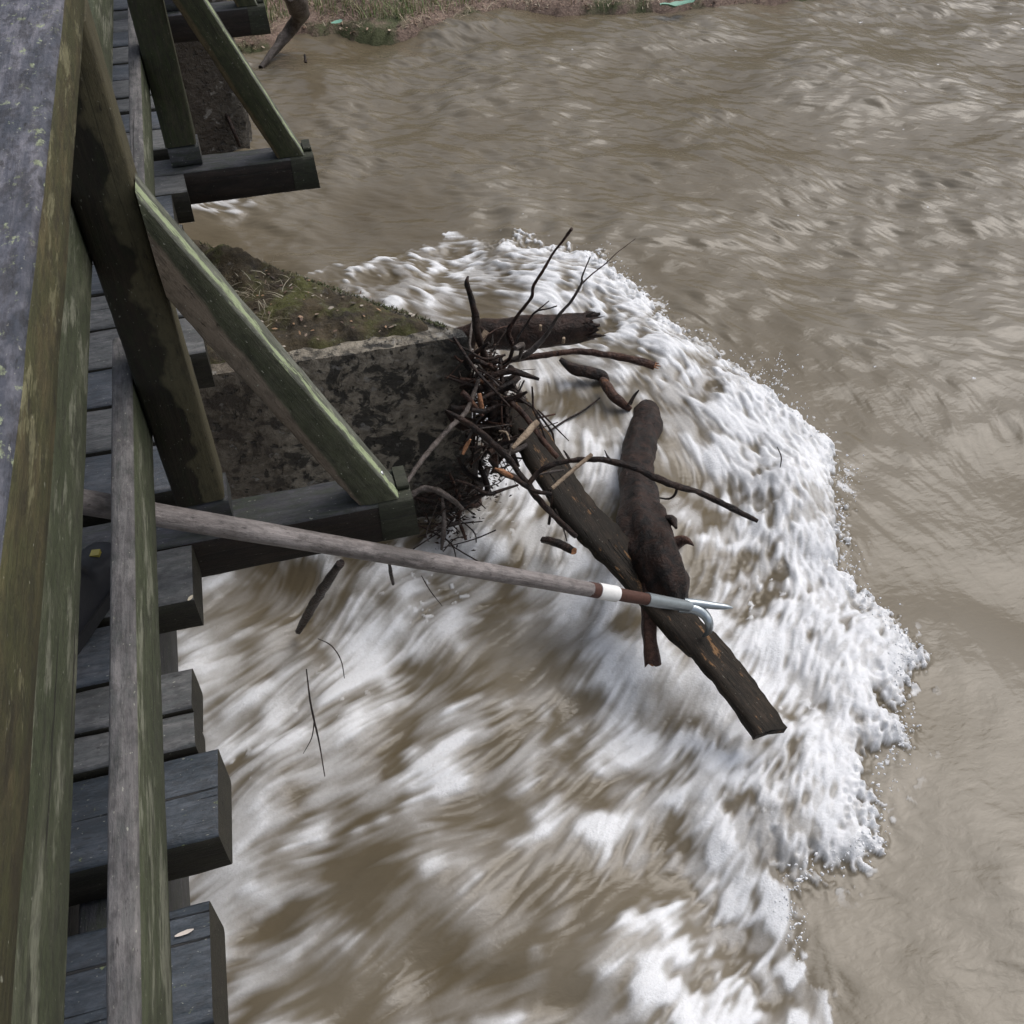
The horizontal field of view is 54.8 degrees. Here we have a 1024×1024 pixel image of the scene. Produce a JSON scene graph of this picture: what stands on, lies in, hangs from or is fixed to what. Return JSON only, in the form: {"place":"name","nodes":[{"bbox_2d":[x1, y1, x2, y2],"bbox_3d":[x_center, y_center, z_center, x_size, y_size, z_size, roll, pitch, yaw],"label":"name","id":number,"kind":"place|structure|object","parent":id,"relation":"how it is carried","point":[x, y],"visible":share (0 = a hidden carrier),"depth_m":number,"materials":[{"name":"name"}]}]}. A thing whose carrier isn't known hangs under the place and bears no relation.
{"place":"outdoors","nodes":[
{"label":"outdoors","id":0,"kind":"place"},
{"bbox_2d":[78,542,110,653],"bbox_3d":[-0.889,0.108,1.950,0.114,0.270,0.310,9,46,9],"label":"boot","id":1,"kind":"object","parent":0,"point":[94,605],"visible":0.36,"depth_m":2.01,"materials":[{"name":"black leather"}]},
{"bbox_2d":[227,0,805,53],"bbox_3d":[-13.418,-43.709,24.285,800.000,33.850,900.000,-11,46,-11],"label":"bank ground","id":2,"kind":"structure","parent":0,"point":[377,33],"depth_m":7.62,"materials":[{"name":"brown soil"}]},
{"bbox_2d":[174,0,251,154],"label":"bank pier","id":3,"kind":"structure","parent":2,"relation":"on","point":[213,99],"depth_m":5.95,"materials":[{"name":"soil"}]},
{"bbox_2d":[258,0,309,67],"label":"driftwood log","id":4,"kind":"object","parent":2,"relation":"on","point":[299,12],"visible":0.99,"depth_m":7.13,"materials":[{"name":"brown wood"}]},
{"bbox_2d":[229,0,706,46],"bbox_3d":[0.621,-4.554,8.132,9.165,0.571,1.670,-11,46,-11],"label":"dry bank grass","id":5,"kind":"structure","parent":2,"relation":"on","point":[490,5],"depth_m":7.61,"materials":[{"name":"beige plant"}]},
{"bbox_2d":[239,0,741,48],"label":"bank litter","id":6,"kind":"object","parent":2,"relation":"on","point":[412,22],"visible":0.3,"depth_m":7.55,"materials":[{"name":"brown plant"}]},
{"bbox_2d":[660,0,694,7],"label":"plastic scrap","id":7,"kind":"object","parent":2,"relation":"on","point":[674,4],"visible":1,"depth_m":7.69,"materials":[{"name":"green plastic"}]},
{"bbox_2d":[548,397,599,431],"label":"branch","id":8,"kind":"object","parent":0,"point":[576,414],"visible":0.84,"depth_m":4.32,"materials":[{"name":"brown plant"}]},
{"bbox_2d":[177,0,1023,1023],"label":"river water","id":9,"kind":"structure","parent":0,"point":[517,804],"depth_m":3.69,"materials":[{"name":"brown liquid"}]},
{"bbox_2d":[225,113,240,146],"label":"branch","id":10,"kind":"object","parent":9,"relation":"on","point":[231,125],"visible":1,"depth_m":6.04,"materials":[{"name":"brown plant"}]},
{"bbox_2d":[303,669,324,776],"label":"twig","id":11,"kind":"object","parent":9,"relation":"on","point":[313,717],"visible":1,"depth_m":3.11,"materials":[{"name":"brown wood"}]},
{"bbox_2d":[295,559,344,633],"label":"branch","id":12,"kind":"object","parent":9,"relation":"on","point":[324,585],"visible":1,"depth_m":3.13,"materials":[{"name":"brown plant"}]},
{"bbox_2d":[318,638,344,677],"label":"twig","id":13,"kind":"object","parent":9,"relation":"on","point":[336,652],"visible":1,"depth_m":3.27,"materials":[{"name":"wood"}]},
{"bbox_2d":[191,239,473,516],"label":"bridge pier","id":14,"kind":"structure","parent":9,"relation":"in","point":[391,394],"depth_m":3.49,"materials":[{"name":"concrete"}]},
{"bbox_2d":[0,0,419,1023],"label":"footbridge","id":15,"kind":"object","parent":14,"relation":"on","point":[122,304],"visible":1,"depth_m":1.63,"materials":[{"name":"wood"}]},
{"bbox_2d":[175,928,193,936],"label":"fallen leaf","id":16,"kind":"object","parent":15,"relation":"on","point":[187,931],"visible":1,"depth_m":1.58,"materials":[{"name":"plant"}]},
{"bbox_2d":[83,489,732,637],"bbox_3d":[-0.345,0.093,2.282,2.223,1.643,0.101,-17,48,-16],"label":"boat hook","id":17,"kind":"object","parent":15,"relation":"attached to","point":[96,504],"visible":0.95,"depth_m":2.29,"materials":[{"name":"brown wood"}]},
{"bbox_2d":[217,255,362,326],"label":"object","id":18,"kind":"object","parent":14,"relation":"on","point":[246,291],"visible":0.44,"depth_m":3.54,"materials":[{"name":"green plant"}]},
{"bbox_2d":[215,245,414,358],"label":"pier litter","id":19,"kind":"object","parent":14,"relation":"on","point":[301,317],"visible":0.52,"depth_m":3.47,"materials":[{"name":"brown plant"}]},
{"bbox_2d":[200,242,448,329],"bbox_3d":[-0.716,-0.843,3.624,1.170,0.016,0.055,22,49,20],"label":"pier edge moss","id":20,"kind":"object","parent":14,"relation":"on","point":[434,322],"visible":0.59,"depth_m":3.54,"materials":[{"name":"green plant"}]},
{"bbox_2d":[418,343,516,550],"bbox_3d":[-0.157,-0.222,3.615,0.579,0.736,0.495,-27,51,-24],"label":"packed debris","id":21,"kind":"object","parent":14,"relation":"attached to","point":[485,469],"visible":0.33,"depth_m":3.65,"materials":[{"name":"brown plant"}]},
{"bbox_2d":[413,496,453,520],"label":"twig","id":22,"kind":"object","parent":21,"relation":"on","point":[430,501],"visible":0.55,"depth_m":3.75,"materials":[{"name":"brown wood"}]},
{"bbox_2d":[419,492,451,504],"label":"twig","id":23,"kind":"object","parent":21,"relation":"on","point":[425,495],"visible":0.31,"depth_m":3.78,"materials":[{"name":"wood"}]},
{"bbox_2d":[411,485,463,510],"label":"branch","id":24,"kind":"object","parent":21,"relation":"on","point":[440,492],"visible":0.81,"depth_m":3.35,"materials":[{"name":"grey wood"}]},
{"bbox_2d":[413,515,464,548],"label":"twig","id":25,"kind":"object","parent":21,"relation":"on","point":[435,534],"visible":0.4,"depth_m":3.70,"materials":[{"name":"wood"}]},
{"bbox_2d":[440,498,446,549],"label":"branch","id":26,"kind":"object","parent":21,"relation":"on","point":[443,532],"visible":1,"depth_m":3.55,"materials":[{"name":"brown wood"}]},
{"bbox_2d":[407,371,482,482],"bbox_3d":[-0.192,-0.285,3.210,0.057,0.084,0.673,13,47,13],"label":"branch","id":27,"kind":"object","parent":21,"relation":"on","point":[438,440],"visible":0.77,"depth_m":3.13,"materials":[{"name":"grey wood"}]},
{"bbox_2d":[460,390,483,416],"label":"twig","id":28,"kind":"object","parent":27,"relation":"on","point":[465,395],"visible":0.88,"depth_m":3.29,"materials":[{"name":"wood"}]},
{"bbox_2d":[477,393,483,407],"bbox_3d":[-0.104,-0.362,3.270,0.018,0.059,0.048,-11,46,-11],"label":"stick","id":29,"kind":"object","parent":28,"relation":"on","point":[480,400],"visible":0.75,"depth_m":3.26,"materials":[{"name":"orange wood"}]},
{"bbox_2d":[428,483,461,495],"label":"twig","id":30,"kind":"object","parent":21,"relation":"on","point":[459,485],"visible":0.66,"depth_m":3.67,"materials":[{"name":"wood"}]},
{"bbox_2d":[436,522,460,528],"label":"twig","id":31,"kind":"object","parent":21,"relation":"on","point":[451,523],"visible":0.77,"depth_m":3.62,"materials":[{"name":"brown wood"}]},
{"bbox_2d":[418,521,482,524],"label":"twig","id":32,"kind":"object","parent":21,"relation":"on","point":[441,523],"visible":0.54,"depth_m":3.69,"materials":[{"name":"wood"}]},
{"bbox_2d":[449,472,461,519],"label":"twig","id":33,"kind":"object","parent":21,"relation":"on","point":[456,490],"visible":0.52,"depth_m":3.73,"materials":[{"name":"wood"}]},
{"bbox_2d":[445,410,473,432],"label":"twig","id":34,"kind":"object","parent":21,"relation":"on","point":[460,426],"visible":0.27,"depth_m":3.58,"materials":[{"name":"wood"}]},
{"bbox_2d":[451,416,511,426],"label":"twig","id":35,"kind":"object","parent":34,"relation":"on","point":[488,421],"visible":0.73,"depth_m":3.41,"materials":[{"name":"wood"}]},
{"bbox_2d":[437,486,481,507],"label":"twig","id":36,"kind":"object","parent":21,"relation":"on","point":[475,505],"visible":0.36,"depth_m":3.83,"materials":[{"name":"wood"}]},
{"bbox_2d":[453,519,466,540],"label":"twig","id":37,"kind":"object","parent":21,"relation":"on","point":[462,531],"visible":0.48,"depth_m":3.72,"materials":[{"name":"wood"}]},
{"bbox_2d":[445,538,477,560],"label":"twig","id":38,"kind":"object","parent":21,"relation":"on","point":[461,551],"visible":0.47,"depth_m":3.60,"materials":[{"name":"brown plant"}]},
{"bbox_2d":[461,439,470,454],"bbox_3d":[-0.153,-0.217,3.272,0.039,0.055,0.017,-25,51,-23],"label":"stick","id":39,"kind":"object","parent":21,"relation":"on","point":[466,445],"visible":1,"depth_m":3.27,"materials":[{"name":"orange wood"}]},
{"bbox_2d":[444,467,490,501],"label":"twig","id":40,"kind":"object","parent":21,"relation":"on","point":[487,471],"visible":0.35,"depth_m":3.77,"materials":[{"name":"wood"}]},
{"bbox_2d":[452,493,483,507],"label":"twig","id":41,"kind":"object","parent":21,"relation":"on","point":[472,499],"visible":0.74,"depth_m":3.56,"materials":[{"name":"brown wood"}]},
{"bbox_2d":[443,529,495,547],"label":"twig","id":42,"kind":"object","parent":21,"relation":"on","point":[473,539],"visible":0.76,"depth_m":3.68,"materials":[{"name":"wood"}]},
{"bbox_2d":[457,457,482,481],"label":"twig","id":43,"kind":"object","parent":21,"relation":"on","point":[467,473],"visible":1,"depth_m":3.55,"materials":[{"name":"brown wood"}]},
{"bbox_2d":[466,399,474,440],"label":"twig","id":44,"kind":"object","parent":21,"relation":"on","point":[470,435],"visible":0.42,"depth_m":3.46,"materials":[{"name":"brown wood"}]},
{"bbox_2d":[468,419,475,462],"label":"twig","id":45,"kind":"object","parent":21,"relation":"on","point":[474,449],"visible":0.81,"depth_m":3.47,"materials":[{"name":"wood"}]},
{"bbox_2d":[464,276,488,362],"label":"branch","id":46,"kind":"object","parent":21,"relation":"on","point":[476,329],"visible":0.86,"depth_m":3.27,"materials":[{"name":"brown plant"}]},
{"bbox_2d":[463,342,489,371],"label":"twig","id":47,"kind":"object","parent":21,"relation":"on","point":[477,351],"visible":0.82,"depth_m":3.34,"materials":[{"name":"wood"}]},
{"bbox_2d":[465,434,489,495],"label":"twig","id":48,"kind":"object","parent":21,"relation":"on","point":[483,475],"visible":0.63,"depth_m":3.55,"materials":[{"name":"brown wood"}]},
{"bbox_2d":[449,395,505,411],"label":"twig","id":49,"kind":"object","parent":21,"relation":"on","point":[456,408],"visible":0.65,"depth_m":3.36,"materials":[{"name":"brown wood"}]},
{"bbox_2d":[444,375,515,394],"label":"twig","id":50,"kind":"object","parent":21,"relation":"on","point":[503,390],"visible":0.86,"depth_m":3.40,"materials":[{"name":"brown wood"}]},
{"bbox_2d":[453,336,509,405],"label":"twig","id":51,"kind":"object","parent":21,"relation":"on","point":[473,367],"visible":1,"depth_m":3.21,"materials":[{"name":"brown wood"}]},
{"bbox_2d":[449,339,505,359],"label":"twig","id":52,"kind":"object","parent":51,"relation":"on","point":[484,358],"visible":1,"depth_m":3.27,"materials":[{"name":"brown wood"}]},
{"bbox_2d":[460,377,502,393],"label":"twig","id":53,"kind":"object","parent":21,"relation":"on","point":[471,379],"visible":0.34,"depth_m":3.42,"materials":[{"name":"wood"}]},
{"bbox_2d":[474,329,488,370],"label":"twig","id":54,"kind":"object","parent":21,"relation":"on","point":[484,333],"visible":0.27,"depth_m":3.55,"materials":[{"name":"brown wood"}]},
{"bbox_2d":[473,445,492,488],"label":"twig","id":55,"kind":"object","parent":21,"relation":"on","point":[475,467],"visible":0.64,"depth_m":3.54,"materials":[{"name":"grey wood"}]},
{"bbox_2d":[467,359,498,371],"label":"twig","id":56,"kind":"object","parent":21,"relation":"on","point":[479,361],"visible":0.71,"depth_m":3.35,"materials":[{"name":"wood"}]},
{"bbox_2d":[471,404,499,413],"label":"twig","id":57,"kind":"object","parent":21,"relation":"on","point":[483,410],"visible":1,"depth_m":3.23,"materials":[{"name":"brown wood"}]},
{"bbox_2d":[446,324,524,378],"bbox_3d":[-0.089,-0.579,3.446,0.372,0.092,0.013,-32,54,-28],"label":"twig","id":58,"kind":"object","parent":21,"relation":"on","point":[484,338],"visible":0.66,"depth_m":3.43,"materials":[{"name":"wood"}]},
{"bbox_2d":[470,368,502,383],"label":"twig","id":59,"kind":"object","parent":21,"relation":"on","point":[490,376],"visible":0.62,"depth_m":3.32,"materials":[{"name":"wood"}]},
{"bbox_2d":[459,375,514,388],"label":"twig","id":60,"kind":"object","parent":21,"relation":"on","point":[510,377],"visible":0.38,"depth_m":3.46,"materials":[{"name":"wood"}]},
{"bbox_2d":[468,321,508,396],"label":"twig","id":61,"kind":"object","parent":21,"relation":"on","point":[478,365],"visible":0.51,"depth_m":3.39,"materials":[{"name":"brown wood"}]},
{"bbox_2d":[466,319,512,404],"bbox_3d":[-0.082,-0.527,3.550,0.014,0.268,0.262,34,55,29],"label":"twig","id":62,"kind":"object","parent":21,"relation":"on","point":[489,356],"visible":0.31,"depth_m":3.52,"materials":[{"name":"wood"}]},
{"bbox_2d":[483,382,497,437],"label":"branch","id":63,"kind":"object","parent":21,"relation":"on","point":[488,389],"visible":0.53,"depth_m":3.40,"materials":[{"name":"brown plant"}]},
{"bbox_2d":[471,375,514,408],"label":"twig","id":64,"kind":"object","parent":21,"relation":"on","point":[490,401],"visible":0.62,"depth_m":3.36,"materials":[{"name":"wood"}]},
{"bbox_2d":[492,431,497,473],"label":"twig","id":65,"kind":"object","parent":21,"relation":"on","point":[495,455],"visible":0.14,"depth_m":3.46,"materials":[{"name":"wood"}]},
{"bbox_2d":[488,457,502,476],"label":"twig","id":66,"kind":"object","parent":21,"relation":"on","point":[493,463],"visible":0.68,"depth_m":3.39,"materials":[{"name":"wood"}]},
{"bbox_2d":[466,399,524,434],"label":"twig","id":67,"kind":"object","parent":21,"relation":"on","point":[480,416],"visible":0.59,"depth_m":3.39,"materials":[{"name":"wood"}]},
{"bbox_2d":[484,413,507,434],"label":"twig","id":68,"kind":"object","parent":21,"relation":"on","point":[496,420],"visible":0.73,"depth_m":3.42,"materials":[{"name":"wood"}]},
{"bbox_2d":[476,424,519,452],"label":"twig","id":69,"kind":"object","parent":21,"relation":"on","point":[485,425],"visible":0.31,"depth_m":3.40,"materials":[{"name":"wood"}]},
{"bbox_2d":[482,365,520,399],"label":"twig","id":70,"kind":"object","parent":21,"relation":"on","point":[516,379],"visible":0.56,"depth_m":3.39,"materials":[{"name":"brown wood"}]},
{"bbox_2d":[487,437,517,455],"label":"twig","id":71,"kind":"object","parent":21,"relation":"on","point":[491,451],"visible":0.77,"depth_m":3.33,"materials":[{"name":"brown wood"}]},
{"bbox_2d":[484,380,524,455],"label":"twig","id":72,"kind":"object","parent":21,"relation":"on","point":[510,409],"visible":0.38,"depth_m":3.43,"materials":[{"name":"brown wood"}]},
{"bbox_2d":[482,440,527,454],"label":"twig","id":73,"kind":"object","parent":21,"relation":"on","point":[520,448],"visible":0.6,"depth_m":3.37,"materials":[{"name":"brown wood"}]},
{"bbox_2d":[453,422,557,447],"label":"twig","id":74,"kind":"object","parent":21,"relation":"on","point":[497,441],"visible":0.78,"depth_m":3.38,"materials":[{"name":"wood"}]},
{"bbox_2d":[459,413,555,449],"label":"twig","id":75,"kind":"object","parent":21,"relation":"on","point":[464,443],"visible":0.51,"depth_m":3.51,"materials":[{"name":"wood"}]},
{"bbox_2d":[499,358,519,466],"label":"twig","id":76,"kind":"object","parent":21,"relation":"on","point":[508,430],"visible":0.41,"depth_m":3.43,"materials":[{"name":"brown wood"}]},
{"bbox_2d":[501,391,527,403],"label":"twig","id":77,"kind":"object","parent":21,"relation":"on","point":[512,398],"visible":0.96,"depth_m":3.35,"materials":[{"name":"wood"}]},
{"bbox_2d":[491,367,539,380],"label":"twig","id":78,"kind":"object","parent":21,"relation":"on","point":[509,371],"visible":1,"depth_m":3.31,"materials":[{"name":"wood"}]},
{"bbox_2d":[513,342,524,359],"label":"twig","id":79,"kind":"object","parent":21,"relation":"on","point":[520,346],"visible":1,"depth_m":3.27,"materials":[{"name":"brown wood"}]},
{"bbox_2d":[484,227,572,379],"bbox_3d":[0.049,-0.699,3.313,0.299,0.639,0.103,7,46,7],"label":"branch","id":80,"kind":"object","parent":21,"relation":"on","point":[511,325],"visible":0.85,"depth_m":3.31,"materials":[{"name":"brown plant"}]},
{"bbox_2d":[502,301,556,365],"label":"branch","id":81,"kind":"object","parent":21,"relation":"on","point":[517,338],"visible":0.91,"depth_m":3.37,"materials":[{"name":"brown plant"}]},
{"bbox_2d":[504,396,559,458],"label":"branch","id":82,"kind":"object","parent":21,"relation":"on","point":[538,434],"visible":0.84,"depth_m":3.33,"materials":[{"name":"brown plant"}]},
{"bbox_2d":[531,386,546,439],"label":"twig","id":83,"kind":"object","parent":82,"relation":"on","point":[538,419],"visible":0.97,"depth_m":3.32,"materials":[{"name":"wood"}]},
{"bbox_2d":[511,393,554,441],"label":"twig","id":84,"kind":"object","parent":21,"relation":"on","point":[538,413],"visible":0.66,"depth_m":3.44,"materials":[{"name":"wood"}]},
{"bbox_2d":[511,238,635,361],"bbox_3d":[0.185,-0.677,3.231,0.392,0.528,0.054,12,47,12],"label":"branch","id":85,"kind":"object","parent":21,"relation":"on","point":[534,347],"visible":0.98,"depth_m":3.32,"materials":[{"name":"brown wood"}]},
{"bbox_2d":[502,348,660,369],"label":"branch","id":86,"kind":"object","parent":21,"relation":"on","point":[641,361],"visible":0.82,"depth_m":3.55,"materials":[{"name":"brown plant"}]},
{"bbox_2d":[503,398,786,739],"bbox_3d":[0.378,0.166,3.271,0.188,0.093,1.445,-26,66,-25],"label":"driftwood board","id":87,"kind":"object","parent":21,"relation":"on","point":[603,538],"visible":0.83,"depth_m":3.24,"materials":[{"name":"brown wood"}]},
{"bbox_2d":[445,409,577,537],"bbox_3d":[0.014,-0.136,3.214,0.457,0.428,0.076,16,47,15],"label":"branch","id":88,"kind":"object","parent":87,"relation":"on","point":[506,456],"visible":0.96,"depth_m":3.21,"materials":[{"name":"brown plant"}]},
{"bbox_2d":[495,468,551,495],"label":"branch","id":89,"kind":"object","parent":88,"relation":"on","point":[517,479],"visible":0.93,"depth_m":3.19,"materials":[{"name":"brown plant"}]},
{"bbox_2d":[456,468,518,495],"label":"twig","id":90,"kind":"object","parent":89,"relation":"on","point":[481,491],"visible":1,"depth_m":3.30,"materials":[{"name":"brown wood"}]},
{"bbox_2d":[527,450,758,522],"bbox_3d":[0.412,-0.091,3.101,0.732,0.128,0.096,12,47,11],"label":"branch","id":91,"kind":"object","parent":89,"relation":"on","point":[657,478],"visible":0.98,"depth_m":3.06,"materials":[{"name":"brown plant"}]},
{"bbox_2d":[551,453,592,489],"bbox_3d":[0.185,-0.126,3.046,0.170,0.052,0.014,-32,53,-28],"label":"stick","id":92,"kind":"object","parent":91,"relation":"on","point":[572,470],"visible":1,"depth_m":3.04,"materials":[{"name":"brown wood"}]},
{"bbox_2d":[511,420,539,449],"bbox_3d":[0.044,-0.249,3.179,0.025,0.036,0.135,28,52,25],"label":"stick","id":93,"kind":"object","parent":88,"relation":"on","point":[528,431],"visible":1,"depth_m":3.17,"materials":[{"name":"brown wood"}]},
{"bbox_2d":[540,469,564,474],"bbox_3d":[0.128,-0.130,3.205,0.084,0.026,0.010,0,45,0],"label":"stick","id":94,"kind":"object","parent":88,"relation":"on","point":[551,471],"visible":0.9,"depth_m":3.20,"materials":[{"name":"brown wood"}]},
{"bbox_2d":[547,488,552,524],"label":"twig","id":95,"kind":"object","parent":87,"relation":"hanging from","point":[551,506],"visible":0.72,"depth_m":3.33,"materials":[{"name":"wood"}]},
{"bbox_2d":[537,409,568,440],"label":"twig","id":96,"kind":"object","parent":87,"relation":"on","point":[548,420],"visible":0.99,"depth_m":3.48,"materials":[{"name":"wood"}]},
{"bbox_2d":[457,310,605,350],"bbox_3d":[0.020,-0.718,4.119,0.742,0.260,0.281,7,46,7],"label":"driftwood log","id":97,"kind":"object","parent":14,"relation":"on","point":[572,328],"visible":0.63,"depth_m":4.09,"materials":[{"name":"brown wood"}]},
{"bbox_2d":[388,564,394,585],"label":"twig","id":98,"kind":"object","parent":9,"relation":"on","point":[391,574],"visible":0.93,"depth_m":3.42,"materials":[{"name":"wood"}]},
{"bbox_2d":[540,536,576,554],"bbox_3d":[0.175,0.120,3.660,0.040,0.084,0.169,-35,55,-29],"label":"stick","id":99,"kind":"object","parent":9,"relation":"on","point":[562,545],"visible":1,"depth_m":3.65,"materials":[{"name":"brown wood"}]},
{"bbox_2d":[559,357,609,380],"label":"branch","id":100,"kind":"object","parent":9,"relation":"on","point":[585,371],"visible":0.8,"depth_m":4.46,"materials":[{"name":"brown plant"}]},
{"bbox_2d":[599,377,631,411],"bbox_3d":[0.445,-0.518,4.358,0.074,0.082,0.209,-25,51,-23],"label":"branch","id":101,"kind":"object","parent":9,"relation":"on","point":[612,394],"visible":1,"depth_m":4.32,"materials":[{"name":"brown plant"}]},
{"bbox_2d":[616,390,693,666],"bbox_3d":[0.518,-0.069,3.789,0.256,0.591,1.667,3,45,3],"label":"driftwood limb","id":102,"kind":"object","parent":9,"relation":"in","point":[645,522],"visible":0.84,"depth_m":3.36,"materials":[{"name":"brown plant"}]},
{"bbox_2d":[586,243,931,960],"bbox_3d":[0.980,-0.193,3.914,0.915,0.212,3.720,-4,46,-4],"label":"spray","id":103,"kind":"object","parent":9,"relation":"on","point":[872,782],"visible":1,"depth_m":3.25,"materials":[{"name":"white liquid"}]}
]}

